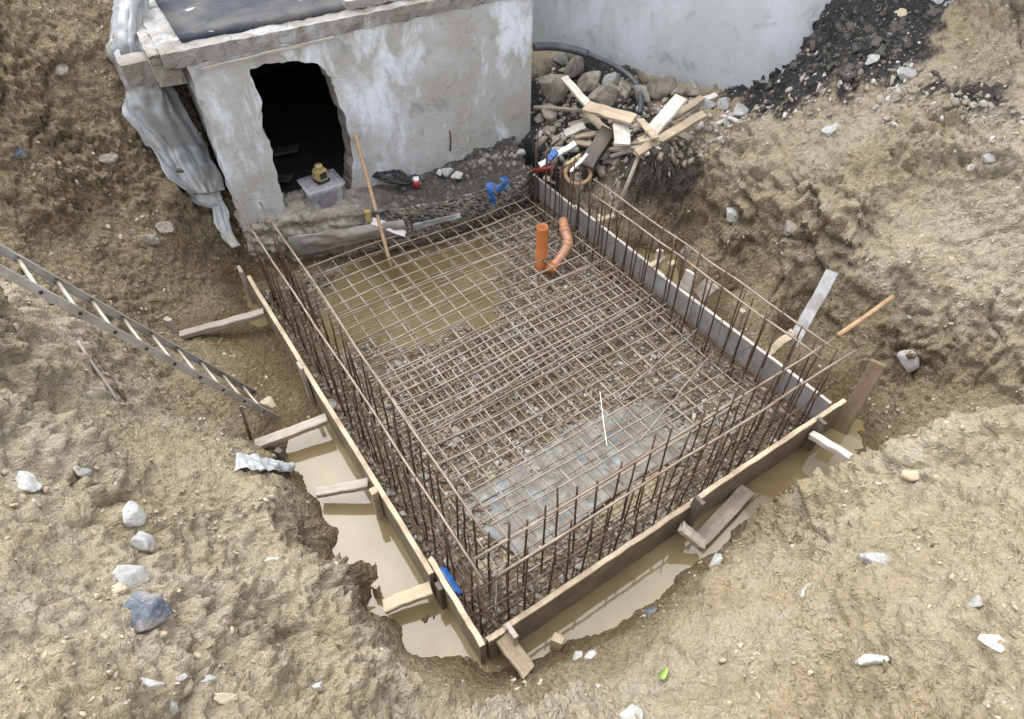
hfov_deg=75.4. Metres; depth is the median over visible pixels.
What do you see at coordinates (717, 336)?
stirrup
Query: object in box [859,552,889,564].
stone
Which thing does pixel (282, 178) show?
debris board
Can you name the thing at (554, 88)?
rubble block
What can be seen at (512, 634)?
stake
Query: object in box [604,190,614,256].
starter bar
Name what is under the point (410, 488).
stirrup
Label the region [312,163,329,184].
laser level
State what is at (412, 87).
concrete building
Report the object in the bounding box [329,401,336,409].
stone
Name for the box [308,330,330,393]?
starter bar
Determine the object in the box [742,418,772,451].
stirrup
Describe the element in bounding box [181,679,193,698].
stone
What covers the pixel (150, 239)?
stone
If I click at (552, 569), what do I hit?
starter bar
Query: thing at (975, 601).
stone
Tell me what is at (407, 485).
starter bar
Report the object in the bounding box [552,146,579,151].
plank
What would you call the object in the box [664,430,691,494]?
starter bar
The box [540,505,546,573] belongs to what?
starter bar
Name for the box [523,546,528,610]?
starter bar
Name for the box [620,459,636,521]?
starter bar
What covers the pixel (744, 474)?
formwork board
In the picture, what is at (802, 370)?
starter bar
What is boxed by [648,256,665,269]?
offcut
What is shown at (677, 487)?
starter bar
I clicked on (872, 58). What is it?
stone
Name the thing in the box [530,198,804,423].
rebar
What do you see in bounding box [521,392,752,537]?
rebar
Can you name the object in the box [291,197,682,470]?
rebar mesh
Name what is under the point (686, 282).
offcut
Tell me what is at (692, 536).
brace
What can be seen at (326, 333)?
starter bar
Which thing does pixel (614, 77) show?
rubble block
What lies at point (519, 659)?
brace
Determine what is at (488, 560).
starter bar
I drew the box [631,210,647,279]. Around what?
starter bar
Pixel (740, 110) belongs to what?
rubble block
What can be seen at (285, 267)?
starter bar
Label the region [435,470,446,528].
starter bar
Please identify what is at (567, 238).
bend pipe
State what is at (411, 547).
formwork board
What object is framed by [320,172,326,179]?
window
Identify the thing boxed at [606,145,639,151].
plank
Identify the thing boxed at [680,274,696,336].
starter bar
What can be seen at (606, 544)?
rebar
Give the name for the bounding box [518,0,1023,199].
dark soil crumbs
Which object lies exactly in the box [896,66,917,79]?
stone
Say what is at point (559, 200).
starter bar
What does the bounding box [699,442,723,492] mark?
starter bar
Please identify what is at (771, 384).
starter bar
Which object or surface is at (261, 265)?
starter bar
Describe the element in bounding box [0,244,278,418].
ladder
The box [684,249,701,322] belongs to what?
starter bar
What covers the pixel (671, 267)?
stake
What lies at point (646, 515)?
stirrup
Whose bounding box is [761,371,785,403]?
stirrup
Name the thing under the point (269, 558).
stone
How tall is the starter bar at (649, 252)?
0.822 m
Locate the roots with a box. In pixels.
[617,149,714,211]
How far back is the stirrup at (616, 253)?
6.25 m
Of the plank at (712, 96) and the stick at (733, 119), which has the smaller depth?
the stick at (733, 119)
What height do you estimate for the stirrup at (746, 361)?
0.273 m
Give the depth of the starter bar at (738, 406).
4.51 m
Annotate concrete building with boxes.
[117,0,532,243]
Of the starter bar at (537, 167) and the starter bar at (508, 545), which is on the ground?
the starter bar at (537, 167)
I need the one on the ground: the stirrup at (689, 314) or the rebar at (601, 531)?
the stirrup at (689, 314)
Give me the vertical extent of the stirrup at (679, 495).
0.348 m
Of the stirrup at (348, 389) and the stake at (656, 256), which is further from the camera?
the stake at (656, 256)
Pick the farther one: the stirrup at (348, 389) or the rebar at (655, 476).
the stirrup at (348, 389)
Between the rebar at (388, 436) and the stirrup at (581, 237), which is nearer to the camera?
the rebar at (388, 436)
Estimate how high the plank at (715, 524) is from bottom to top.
0.034 m
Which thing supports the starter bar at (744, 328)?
on the gravel at (662, 511)
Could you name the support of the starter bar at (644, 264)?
on the ground
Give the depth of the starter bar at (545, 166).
6.63 m
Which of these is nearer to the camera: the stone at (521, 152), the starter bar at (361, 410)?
the starter bar at (361, 410)
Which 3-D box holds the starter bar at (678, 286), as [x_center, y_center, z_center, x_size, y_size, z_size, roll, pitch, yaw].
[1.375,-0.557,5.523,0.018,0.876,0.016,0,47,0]
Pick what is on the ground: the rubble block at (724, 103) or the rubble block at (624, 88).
the rubble block at (724, 103)
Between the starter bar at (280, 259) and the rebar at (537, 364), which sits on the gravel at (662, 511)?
the starter bar at (280, 259)
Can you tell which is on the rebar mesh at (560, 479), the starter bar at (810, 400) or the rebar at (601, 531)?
the rebar at (601, 531)
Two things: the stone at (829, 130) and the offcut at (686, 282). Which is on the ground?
the stone at (829, 130)
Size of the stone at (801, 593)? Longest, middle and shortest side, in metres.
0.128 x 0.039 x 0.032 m
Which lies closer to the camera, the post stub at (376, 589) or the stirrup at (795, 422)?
the post stub at (376, 589)
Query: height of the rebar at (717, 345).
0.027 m
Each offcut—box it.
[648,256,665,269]
[679,269,697,293]
[694,277,718,301]
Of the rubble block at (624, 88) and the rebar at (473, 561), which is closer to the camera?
the rebar at (473, 561)
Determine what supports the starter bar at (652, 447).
on the gravel at (662, 511)
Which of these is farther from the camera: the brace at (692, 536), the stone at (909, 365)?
the stone at (909, 365)
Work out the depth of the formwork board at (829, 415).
4.90 m
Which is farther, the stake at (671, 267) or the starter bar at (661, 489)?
the stake at (671, 267)
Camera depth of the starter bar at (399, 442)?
4.50 m
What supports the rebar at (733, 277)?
attached to the starter bar at (789, 354)
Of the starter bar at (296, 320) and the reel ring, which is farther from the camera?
the reel ring
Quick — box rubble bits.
[533,67,747,201]
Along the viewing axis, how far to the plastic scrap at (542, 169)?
6.72 m
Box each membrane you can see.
[288,220,406,257]
[413,213,460,230]
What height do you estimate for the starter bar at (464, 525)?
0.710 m
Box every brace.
[179,308,264,338]
[254,413,328,447]
[315,477,368,497]
[382,582,433,613]
[496,633,533,678]
[678,521,705,549]
[808,431,851,460]
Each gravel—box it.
[262,201,805,644]
[682,40,1023,172]
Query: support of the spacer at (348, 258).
on the rebar mesh at (510, 376)
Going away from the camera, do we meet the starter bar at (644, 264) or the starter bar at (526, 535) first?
the starter bar at (526, 535)
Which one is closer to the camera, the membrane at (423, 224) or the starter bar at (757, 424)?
the starter bar at (757, 424)
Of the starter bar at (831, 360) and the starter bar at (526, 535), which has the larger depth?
the starter bar at (831, 360)
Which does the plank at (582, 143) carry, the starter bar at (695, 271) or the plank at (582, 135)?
the plank at (582, 135)
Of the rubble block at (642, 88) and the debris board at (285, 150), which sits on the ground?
the rubble block at (642, 88)
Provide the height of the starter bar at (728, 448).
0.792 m
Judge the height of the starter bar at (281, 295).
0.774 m
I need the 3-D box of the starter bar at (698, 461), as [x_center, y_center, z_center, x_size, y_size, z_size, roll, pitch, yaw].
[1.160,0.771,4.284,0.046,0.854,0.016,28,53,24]
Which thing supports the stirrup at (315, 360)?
on the rebar at (473, 561)
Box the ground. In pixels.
[0,0,1023,718]
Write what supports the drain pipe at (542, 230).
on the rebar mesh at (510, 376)
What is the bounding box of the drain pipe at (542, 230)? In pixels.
[534,223,548,275]
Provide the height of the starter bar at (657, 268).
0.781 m
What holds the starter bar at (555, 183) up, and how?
on the gravel at (662, 511)
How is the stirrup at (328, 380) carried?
attached to the starter bar at (345, 352)
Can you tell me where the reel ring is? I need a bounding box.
[563,161,592,185]
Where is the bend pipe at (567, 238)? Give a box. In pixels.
[544,217,573,275]
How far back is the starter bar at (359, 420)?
4.61 m
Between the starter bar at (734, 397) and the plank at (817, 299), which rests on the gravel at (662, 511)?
the starter bar at (734, 397)
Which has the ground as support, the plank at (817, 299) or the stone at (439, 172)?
the plank at (817, 299)
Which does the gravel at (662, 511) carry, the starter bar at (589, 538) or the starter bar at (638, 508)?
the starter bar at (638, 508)
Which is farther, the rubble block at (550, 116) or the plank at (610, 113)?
the rubble block at (550, 116)
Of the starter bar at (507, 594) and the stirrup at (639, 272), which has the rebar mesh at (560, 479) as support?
the stirrup at (639, 272)
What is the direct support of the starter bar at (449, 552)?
on the ground
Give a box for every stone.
[13,146,26,159]
[15,471,42,492]
[54,63,68,75]
[74,467,92,476]
[99,152,119,163]
[111,583,127,593]
[112,565,150,587]
[122,501,146,527]
[123,589,173,633]
[129,531,154,552]
[138,233,160,244]
[140,677,165,689]
[154,221,174,235]
[159,631,167,638]
[169,701,178,716]
[176,673,187,681]
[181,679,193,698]
[200,675,215,682]
[213,693,237,704]
[259,396,275,407]
[264,557,278,561]
[312,681,322,691]
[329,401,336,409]
[436,169,442,176]
[442,168,453,176]
[451,171,462,179]
[516,149,525,155]
[573,651,582,659]
[584,649,596,659]
[619,704,643,718]
[641,606,657,614]
[680,245,693,254]
[709,553,722,567]
[726,207,739,221]
[784,220,797,235]
[797,583,810,602]
[821,123,840,136]
[855,654,889,665]
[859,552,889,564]
[865,54,879,64]
[894,8,906,16]
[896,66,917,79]
[897,350,919,372]
[900,469,919,481]
[967,595,982,607]
[977,634,1006,652]
[981,153,995,162]
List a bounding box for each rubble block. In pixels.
[538,73,569,103]
[540,103,556,122]
[552,52,567,65]
[564,55,583,77]
[577,70,600,92]
[587,81,619,103]
[601,72,620,84]
[617,79,631,102]
[633,85,650,103]
[645,73,676,99]
[671,85,683,96]
[683,80,700,95]
[698,98,715,108]
[717,97,729,110]
[723,114,732,127]
[733,103,748,118]
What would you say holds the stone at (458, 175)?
on the old foundation
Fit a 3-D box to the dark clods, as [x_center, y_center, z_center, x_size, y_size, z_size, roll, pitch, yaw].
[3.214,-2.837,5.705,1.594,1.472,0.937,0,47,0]
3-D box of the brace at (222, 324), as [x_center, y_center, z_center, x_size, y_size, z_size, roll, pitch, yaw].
[-2.472,-0.305,5.670,0.708,0.056,0.086,-17,49,-10]
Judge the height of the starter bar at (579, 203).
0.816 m
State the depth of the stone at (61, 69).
5.31 m
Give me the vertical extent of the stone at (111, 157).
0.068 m
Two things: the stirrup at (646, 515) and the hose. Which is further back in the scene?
the hose
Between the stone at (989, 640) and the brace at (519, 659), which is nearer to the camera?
the stone at (989, 640)
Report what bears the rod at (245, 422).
on the ground
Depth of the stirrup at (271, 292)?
5.88 m
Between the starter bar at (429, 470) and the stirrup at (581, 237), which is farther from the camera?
the stirrup at (581, 237)
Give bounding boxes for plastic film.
[455,398,703,557]
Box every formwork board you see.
[247,275,435,595]
[427,556,486,664]
[486,627,504,660]
[503,501,690,641]
[531,174,576,230]
[574,205,664,291]
[653,272,831,417]
[690,417,816,518]
[815,398,845,432]
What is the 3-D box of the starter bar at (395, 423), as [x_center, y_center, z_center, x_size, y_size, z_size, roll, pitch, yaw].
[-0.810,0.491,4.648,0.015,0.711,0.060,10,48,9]
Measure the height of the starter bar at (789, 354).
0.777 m
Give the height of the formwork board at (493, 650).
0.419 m
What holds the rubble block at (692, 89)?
on the ground
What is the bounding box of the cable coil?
[372,169,411,184]
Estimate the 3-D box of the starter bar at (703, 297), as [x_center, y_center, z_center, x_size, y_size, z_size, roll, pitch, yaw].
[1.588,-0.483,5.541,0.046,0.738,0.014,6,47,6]
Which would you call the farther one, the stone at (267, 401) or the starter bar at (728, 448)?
the stone at (267, 401)
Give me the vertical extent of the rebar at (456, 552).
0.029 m
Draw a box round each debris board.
[272,144,298,156]
[277,173,292,182]
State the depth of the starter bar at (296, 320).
5.26 m
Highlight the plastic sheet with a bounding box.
[105,0,240,247]
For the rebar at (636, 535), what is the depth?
4.35 m
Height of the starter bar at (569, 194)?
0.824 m
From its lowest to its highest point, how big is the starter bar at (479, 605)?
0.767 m
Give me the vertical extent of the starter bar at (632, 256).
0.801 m
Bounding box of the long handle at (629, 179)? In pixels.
[614,156,640,215]
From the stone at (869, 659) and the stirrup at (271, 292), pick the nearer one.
the stone at (869, 659)
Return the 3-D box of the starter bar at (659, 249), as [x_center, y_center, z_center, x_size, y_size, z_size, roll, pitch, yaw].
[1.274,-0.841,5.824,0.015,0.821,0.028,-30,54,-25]
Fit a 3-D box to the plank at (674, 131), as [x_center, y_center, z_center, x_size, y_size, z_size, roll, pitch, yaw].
[1.482,-2.112,6.191,0.868,0.047,0.095,-33,70,-16]
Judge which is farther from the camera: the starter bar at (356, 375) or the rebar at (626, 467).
the starter bar at (356, 375)
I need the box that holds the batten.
[597,210,624,223]
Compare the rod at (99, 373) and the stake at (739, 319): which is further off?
the stake at (739, 319)
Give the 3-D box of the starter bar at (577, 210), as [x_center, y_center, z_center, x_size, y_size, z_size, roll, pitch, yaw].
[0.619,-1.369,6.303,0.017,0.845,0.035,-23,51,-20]
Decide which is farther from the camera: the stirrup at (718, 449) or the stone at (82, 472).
the stirrup at (718, 449)
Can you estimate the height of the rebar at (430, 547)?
0.024 m
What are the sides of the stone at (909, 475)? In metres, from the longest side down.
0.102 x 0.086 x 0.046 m
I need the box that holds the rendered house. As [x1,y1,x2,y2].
[532,0,988,88]
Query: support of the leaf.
on the ground
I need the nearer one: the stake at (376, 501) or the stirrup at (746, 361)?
the stake at (376, 501)
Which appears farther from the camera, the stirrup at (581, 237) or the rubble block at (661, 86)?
the rubble block at (661, 86)
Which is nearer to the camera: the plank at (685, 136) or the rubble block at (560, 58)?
the plank at (685, 136)
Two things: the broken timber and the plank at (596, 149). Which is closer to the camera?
the broken timber
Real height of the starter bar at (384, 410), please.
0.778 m
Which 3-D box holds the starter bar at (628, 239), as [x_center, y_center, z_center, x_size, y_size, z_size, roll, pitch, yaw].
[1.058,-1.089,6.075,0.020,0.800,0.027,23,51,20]
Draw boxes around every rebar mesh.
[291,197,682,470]
[297,193,667,438]
[364,271,784,592]
[382,270,758,552]
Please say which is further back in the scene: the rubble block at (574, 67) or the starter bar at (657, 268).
the rubble block at (574, 67)
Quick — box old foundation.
[234,136,534,261]
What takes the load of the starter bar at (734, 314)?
on the gravel at (662, 511)
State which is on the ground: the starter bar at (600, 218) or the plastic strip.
the starter bar at (600, 218)
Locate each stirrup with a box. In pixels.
[267,274,295,305]
[276,286,303,321]
[287,304,316,338]
[300,325,328,356]
[312,341,339,375]
[325,362,353,395]
[339,382,367,416]
[353,402,382,439]
[369,427,397,462]
[385,453,413,487]
[402,478,431,514]
[421,507,450,543]
[441,535,470,570]
[462,567,491,605]
[517,565,535,605]
[555,541,574,579]
[580,221,595,251]
[593,517,612,556]
[601,239,618,269]
[623,490,648,534]
[624,260,641,288]
[648,277,665,308]
[655,469,682,512]
[673,297,694,329]
[685,449,714,491]
[701,318,723,352]
[714,431,744,472]
[730,346,752,376]
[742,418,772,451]
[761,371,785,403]
[769,399,800,436]
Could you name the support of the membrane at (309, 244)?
attached to the old foundation
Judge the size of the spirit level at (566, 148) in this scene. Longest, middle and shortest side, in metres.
0.430 x 0.072 x 0.039 m
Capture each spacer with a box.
[306,236,401,277]
[353,244,570,344]
[406,293,637,415]
[472,358,716,507]
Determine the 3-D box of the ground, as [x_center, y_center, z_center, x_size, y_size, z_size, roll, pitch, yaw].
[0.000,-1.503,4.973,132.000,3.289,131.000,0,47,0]
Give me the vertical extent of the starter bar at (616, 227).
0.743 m
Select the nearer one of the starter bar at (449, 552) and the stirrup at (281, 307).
the starter bar at (449, 552)
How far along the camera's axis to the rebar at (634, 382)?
5.18 m
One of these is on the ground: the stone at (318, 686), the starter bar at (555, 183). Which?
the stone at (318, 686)
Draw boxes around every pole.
[353,133,394,275]
[836,294,894,337]
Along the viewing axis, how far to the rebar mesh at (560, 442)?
5.06 m
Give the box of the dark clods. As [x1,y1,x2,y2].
[764,0,945,105]
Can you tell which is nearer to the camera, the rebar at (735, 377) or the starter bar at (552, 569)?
the starter bar at (552, 569)
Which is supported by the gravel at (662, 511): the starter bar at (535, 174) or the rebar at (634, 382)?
the starter bar at (535, 174)
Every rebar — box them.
[236,208,482,579]
[259,201,486,535]
[264,267,489,614]
[269,294,487,635]
[277,289,496,630]
[286,290,503,624]
[338,244,525,317]
[339,363,512,618]
[366,256,611,359]
[428,292,655,433]
[469,401,773,597]
[470,405,796,617]
[474,337,835,559]
[478,412,805,627]
[480,390,825,614]
[485,418,811,638]
[497,349,857,576]
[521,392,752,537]
[524,201,794,428]
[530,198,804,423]
[536,197,810,419]
[592,194,823,359]
[593,179,834,348]
[613,329,696,400]
[638,351,713,442]
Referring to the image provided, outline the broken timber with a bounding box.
[765,329,794,354]
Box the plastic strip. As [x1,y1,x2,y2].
[371,217,405,236]
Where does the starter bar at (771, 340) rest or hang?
on the gravel at (662, 511)
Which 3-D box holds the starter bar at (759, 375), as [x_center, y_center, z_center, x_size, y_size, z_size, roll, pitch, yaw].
[1.617,0.383,4.600,0.034,0.926,0.019,0,47,0]
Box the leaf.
[658,667,667,679]
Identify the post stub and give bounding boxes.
[163,316,176,333]
[274,447,285,461]
[371,582,381,597]
[550,632,564,650]
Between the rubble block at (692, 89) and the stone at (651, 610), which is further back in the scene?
the rubble block at (692, 89)
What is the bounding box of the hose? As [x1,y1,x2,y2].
[532,42,643,114]
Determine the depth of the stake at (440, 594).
4.03 m
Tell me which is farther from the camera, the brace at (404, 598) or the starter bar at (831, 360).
the starter bar at (831, 360)
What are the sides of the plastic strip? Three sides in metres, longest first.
0.346 x 0.078 x 0.015 m
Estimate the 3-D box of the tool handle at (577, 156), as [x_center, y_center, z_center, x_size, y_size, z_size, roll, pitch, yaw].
[0.602,-1.956,6.484,0.186,0.026,0.039,-39,72,-7]
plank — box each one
[533,105,584,112]
[543,176,554,183]
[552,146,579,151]
[561,75,589,105]
[564,122,585,136]
[566,138,591,146]
[569,115,595,126]
[574,131,597,139]
[579,113,610,129]
[580,125,613,171]
[582,101,637,125]
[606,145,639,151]
[610,149,631,157]
[613,121,630,145]
[630,138,653,145]
[633,110,707,156]
[636,118,658,138]
[636,125,669,144]
[644,94,687,134]
[670,125,693,141]
[672,95,705,120]
[688,92,717,102]
[696,484,754,546]
[789,269,838,347]
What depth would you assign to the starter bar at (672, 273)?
5.71 m
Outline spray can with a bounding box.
[413,176,419,188]
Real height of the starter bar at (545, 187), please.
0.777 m
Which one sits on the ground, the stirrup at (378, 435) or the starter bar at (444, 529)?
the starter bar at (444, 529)
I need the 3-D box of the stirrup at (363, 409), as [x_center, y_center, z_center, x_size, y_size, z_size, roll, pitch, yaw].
[-1.059,0.457,4.893,0.198,0.308,0.009,-26,52,-22]
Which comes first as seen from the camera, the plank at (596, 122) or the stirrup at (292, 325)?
the stirrup at (292, 325)
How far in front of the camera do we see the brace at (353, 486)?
4.57 m
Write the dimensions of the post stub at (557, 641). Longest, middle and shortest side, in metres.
0.282 x 0.076 x 0.060 m
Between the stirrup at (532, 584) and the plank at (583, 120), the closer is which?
the stirrup at (532, 584)
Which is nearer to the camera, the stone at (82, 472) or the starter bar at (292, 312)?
the stone at (82, 472)
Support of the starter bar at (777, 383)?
on the gravel at (662, 511)
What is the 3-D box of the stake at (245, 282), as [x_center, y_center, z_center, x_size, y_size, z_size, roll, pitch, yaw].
[-2.409,-0.660,6.024,0.033,0.429,0.108,-26,52,-22]
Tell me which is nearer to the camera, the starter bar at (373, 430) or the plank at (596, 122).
the starter bar at (373, 430)
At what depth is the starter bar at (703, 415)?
4.24 m
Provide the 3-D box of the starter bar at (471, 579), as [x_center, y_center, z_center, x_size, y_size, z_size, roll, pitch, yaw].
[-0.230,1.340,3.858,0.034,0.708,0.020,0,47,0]
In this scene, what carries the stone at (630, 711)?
on the ground
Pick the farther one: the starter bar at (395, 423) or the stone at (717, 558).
the starter bar at (395, 423)
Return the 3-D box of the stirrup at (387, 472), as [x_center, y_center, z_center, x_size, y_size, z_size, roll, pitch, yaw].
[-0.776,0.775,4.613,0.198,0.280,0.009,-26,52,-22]
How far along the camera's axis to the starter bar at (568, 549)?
3.88 m
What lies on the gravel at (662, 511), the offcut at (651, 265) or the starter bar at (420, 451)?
the starter bar at (420, 451)
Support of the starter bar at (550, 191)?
on the ground
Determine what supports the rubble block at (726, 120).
on the ground
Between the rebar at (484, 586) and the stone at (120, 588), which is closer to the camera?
the stone at (120, 588)
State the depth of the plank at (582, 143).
6.73 m
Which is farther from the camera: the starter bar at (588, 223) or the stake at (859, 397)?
the starter bar at (588, 223)
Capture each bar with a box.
[250,238,275,300]
[254,243,279,308]
[262,259,286,319]
[268,268,291,327]
[271,231,291,295]
[273,270,295,337]
[275,233,295,302]
[278,244,302,311]
[283,286,304,348]
[285,259,307,320]
[288,296,309,360]
[292,271,313,330]
[297,306,318,368]
[299,275,319,338]
[302,282,325,348]
[307,321,322,376]
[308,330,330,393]
[313,295,332,353]
[318,309,338,366]
[318,341,339,402]
[324,351,344,415]
[328,313,345,378]
[335,362,353,428]
[338,325,355,389]
[344,338,362,401]
[347,347,368,411]
[349,392,369,449]
[351,381,364,439]
[358,400,378,463]
[360,356,375,422]
[365,369,383,435]
[369,417,387,477]
[377,381,392,446]
[381,431,397,493]
[390,394,401,460]
[391,452,407,512]
[392,417,408,473]
[401,463,418,525]
[406,418,416,485]
[415,476,427,540]
[418,436,426,498]
[426,454,436,514]
[426,496,436,554]
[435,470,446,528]
[443,522,449,572]
[445,532,457,595]
[455,482,458,539]
[462,504,466,561]
[470,564,473,611]
[472,508,477,568]
[475,585,483,633]
[487,531,489,592]
[495,576,498,615]
[506,523,510,596]
[506,561,509,620]
[522,519,528,586]
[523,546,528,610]
[534,144,536,214]
[537,131,538,202]
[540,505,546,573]
[543,155,548,221]
[544,146,547,201]
[547,545,556,594]
[548,159,552,226]
[554,156,557,217]
[555,487,558,564]
[557,166,560,233]
[560,160,563,216]
[564,519,572,582]
[567,172,571,218]
[569,157,575,226]
[571,485,578,554]
[573,177,581,248]
[577,166,581,235]
[580,519,592,572]
[583,193,593,256]
[587,178,590,243]
[590,480,598,546]
[591,197,598,262]
[596,188,604,251]
[598,205,606,270]
[598,504,609,559]
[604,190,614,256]
[606,461,622,531]
[609,212,621,278]
[613,201,619,263]
[613,490,634,550]
[618,223,631,283]
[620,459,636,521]
[622,203,632,272]
[626,225,637,293]
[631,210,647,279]
[632,479,645,538]
[633,434,656,514]
[636,232,649,301]
[642,218,656,287]
[647,241,663,308]
[650,427,672,503]
[651,224,664,296]
[652,471,667,525]
[658,240,674,321]
[664,244,679,307]
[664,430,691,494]
[666,462,688,515]
[668,250,687,326]
[671,247,685,312]
[678,440,708,506]
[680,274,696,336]
[682,410,705,477]
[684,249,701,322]
[691,277,714,347]
[693,398,722,471]
[695,266,709,329]
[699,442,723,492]
[703,278,724,353]
[706,388,738,463]
[709,265,728,335]
[709,427,738,485]
[715,289,746,368]
[719,391,744,454]
[720,279,746,353]
[725,416,748,475]
[726,313,748,377]
[731,369,762,449]
[732,298,753,363]
[738,396,769,466]
[739,313,766,385]
[744,375,776,441]
[745,311,770,373]
[753,403,781,456]
[755,304,786,382]
[755,333,775,391]
[756,360,787,430]
[769,338,798,403]
[769,384,801,445]
[770,351,801,426]
[771,325,802,393]
[777,368,812,440]
[782,343,824,418]
[786,339,817,406]
[794,370,826,429]
[800,367,831,425]
[810,349,837,398]
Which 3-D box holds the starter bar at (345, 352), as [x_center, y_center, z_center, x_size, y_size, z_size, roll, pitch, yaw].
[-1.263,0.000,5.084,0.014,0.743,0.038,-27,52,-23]
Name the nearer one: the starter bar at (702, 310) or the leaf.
the leaf
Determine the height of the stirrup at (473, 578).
0.310 m
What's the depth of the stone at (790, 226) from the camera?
5.69 m
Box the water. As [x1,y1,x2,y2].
[242,236,864,671]
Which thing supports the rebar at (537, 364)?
on the rebar mesh at (560, 442)
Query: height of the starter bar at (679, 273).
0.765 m
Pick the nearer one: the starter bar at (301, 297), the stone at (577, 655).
the stone at (577, 655)
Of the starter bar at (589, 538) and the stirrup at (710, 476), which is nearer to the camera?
the starter bar at (589, 538)
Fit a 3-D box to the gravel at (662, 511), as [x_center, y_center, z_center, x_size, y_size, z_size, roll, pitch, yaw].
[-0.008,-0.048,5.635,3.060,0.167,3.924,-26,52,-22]
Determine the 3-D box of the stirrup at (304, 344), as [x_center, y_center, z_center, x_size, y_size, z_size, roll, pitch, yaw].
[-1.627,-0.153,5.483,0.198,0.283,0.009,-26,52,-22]
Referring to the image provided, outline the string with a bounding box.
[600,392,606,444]
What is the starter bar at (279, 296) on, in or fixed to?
on the gravel at (662, 511)
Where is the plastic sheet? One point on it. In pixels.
(157, 118)
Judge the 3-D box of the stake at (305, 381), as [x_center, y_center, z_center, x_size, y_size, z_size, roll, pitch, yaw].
[-1.601,0.223,5.190,0.033,0.538,0.096,-26,52,-22]
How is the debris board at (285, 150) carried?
on the concrete building
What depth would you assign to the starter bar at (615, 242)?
5.98 m
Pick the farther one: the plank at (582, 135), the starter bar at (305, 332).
the plank at (582, 135)
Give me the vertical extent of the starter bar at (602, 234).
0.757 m
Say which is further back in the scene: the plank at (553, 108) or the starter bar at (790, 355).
the plank at (553, 108)
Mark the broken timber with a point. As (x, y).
(779, 343)
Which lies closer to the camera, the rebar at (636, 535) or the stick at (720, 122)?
the rebar at (636, 535)
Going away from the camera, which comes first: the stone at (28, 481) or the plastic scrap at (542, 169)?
the stone at (28, 481)
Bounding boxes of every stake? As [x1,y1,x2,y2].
[237,265,254,303]
[296,361,314,403]
[369,487,383,519]
[434,581,445,609]
[505,622,517,645]
[654,248,663,269]
[665,260,676,279]
[678,495,705,537]
[732,308,746,330]
[803,417,826,451]
[832,358,885,434]
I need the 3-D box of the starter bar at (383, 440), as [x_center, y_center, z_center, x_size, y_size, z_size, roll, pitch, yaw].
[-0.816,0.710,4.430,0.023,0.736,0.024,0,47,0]
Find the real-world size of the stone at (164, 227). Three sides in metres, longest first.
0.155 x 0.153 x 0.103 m
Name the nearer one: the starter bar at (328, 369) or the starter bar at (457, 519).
the starter bar at (457, 519)
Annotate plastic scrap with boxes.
[234,452,295,471]
[439,567,462,596]
[532,165,553,172]
[545,148,558,161]
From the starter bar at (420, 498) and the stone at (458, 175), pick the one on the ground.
the starter bar at (420, 498)
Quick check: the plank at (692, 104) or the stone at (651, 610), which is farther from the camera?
the plank at (692, 104)
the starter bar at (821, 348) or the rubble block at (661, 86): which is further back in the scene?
the rubble block at (661, 86)
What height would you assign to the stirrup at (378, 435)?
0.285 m
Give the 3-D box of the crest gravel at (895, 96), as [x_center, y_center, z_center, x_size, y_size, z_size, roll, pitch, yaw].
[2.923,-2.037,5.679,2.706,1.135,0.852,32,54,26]
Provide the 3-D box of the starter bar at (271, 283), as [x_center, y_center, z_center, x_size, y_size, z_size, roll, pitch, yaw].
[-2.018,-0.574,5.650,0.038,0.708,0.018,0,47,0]
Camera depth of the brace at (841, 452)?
4.70 m
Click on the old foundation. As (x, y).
(500, 173)
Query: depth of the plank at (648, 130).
6.21 m
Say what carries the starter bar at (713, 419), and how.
on the ground
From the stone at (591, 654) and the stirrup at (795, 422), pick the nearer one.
the stone at (591, 654)
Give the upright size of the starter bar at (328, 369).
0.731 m
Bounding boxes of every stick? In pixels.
[569,153,587,171]
[716,118,723,124]
[720,114,741,121]
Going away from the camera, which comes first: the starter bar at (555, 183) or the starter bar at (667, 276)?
the starter bar at (667, 276)
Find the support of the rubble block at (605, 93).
on the ground
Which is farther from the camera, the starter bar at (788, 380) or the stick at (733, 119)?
the stick at (733, 119)
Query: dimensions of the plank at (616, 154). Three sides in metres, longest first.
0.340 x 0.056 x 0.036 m
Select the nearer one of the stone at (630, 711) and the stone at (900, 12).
the stone at (630, 711)
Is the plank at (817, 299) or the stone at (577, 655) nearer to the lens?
the stone at (577, 655)
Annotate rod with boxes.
[76,340,122,407]
[81,334,126,400]
[239,406,251,439]
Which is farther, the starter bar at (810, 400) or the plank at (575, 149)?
the plank at (575, 149)
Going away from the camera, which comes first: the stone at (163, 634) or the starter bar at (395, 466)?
the stone at (163, 634)
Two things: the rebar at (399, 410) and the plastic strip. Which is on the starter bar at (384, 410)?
the rebar at (399, 410)
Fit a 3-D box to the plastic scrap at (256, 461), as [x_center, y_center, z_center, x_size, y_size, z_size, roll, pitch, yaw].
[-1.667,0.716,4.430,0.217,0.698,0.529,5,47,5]
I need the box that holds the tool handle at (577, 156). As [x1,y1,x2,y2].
[565,153,581,164]
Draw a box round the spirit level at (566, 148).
[538,141,576,168]
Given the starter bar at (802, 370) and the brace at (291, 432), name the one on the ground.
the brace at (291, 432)
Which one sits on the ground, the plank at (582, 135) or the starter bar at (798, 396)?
the starter bar at (798, 396)
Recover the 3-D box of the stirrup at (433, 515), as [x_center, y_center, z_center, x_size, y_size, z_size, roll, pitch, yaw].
[-0.492,1.083,4.322,0.198,0.284,0.009,-26,52,-22]
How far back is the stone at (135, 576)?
2.99 m

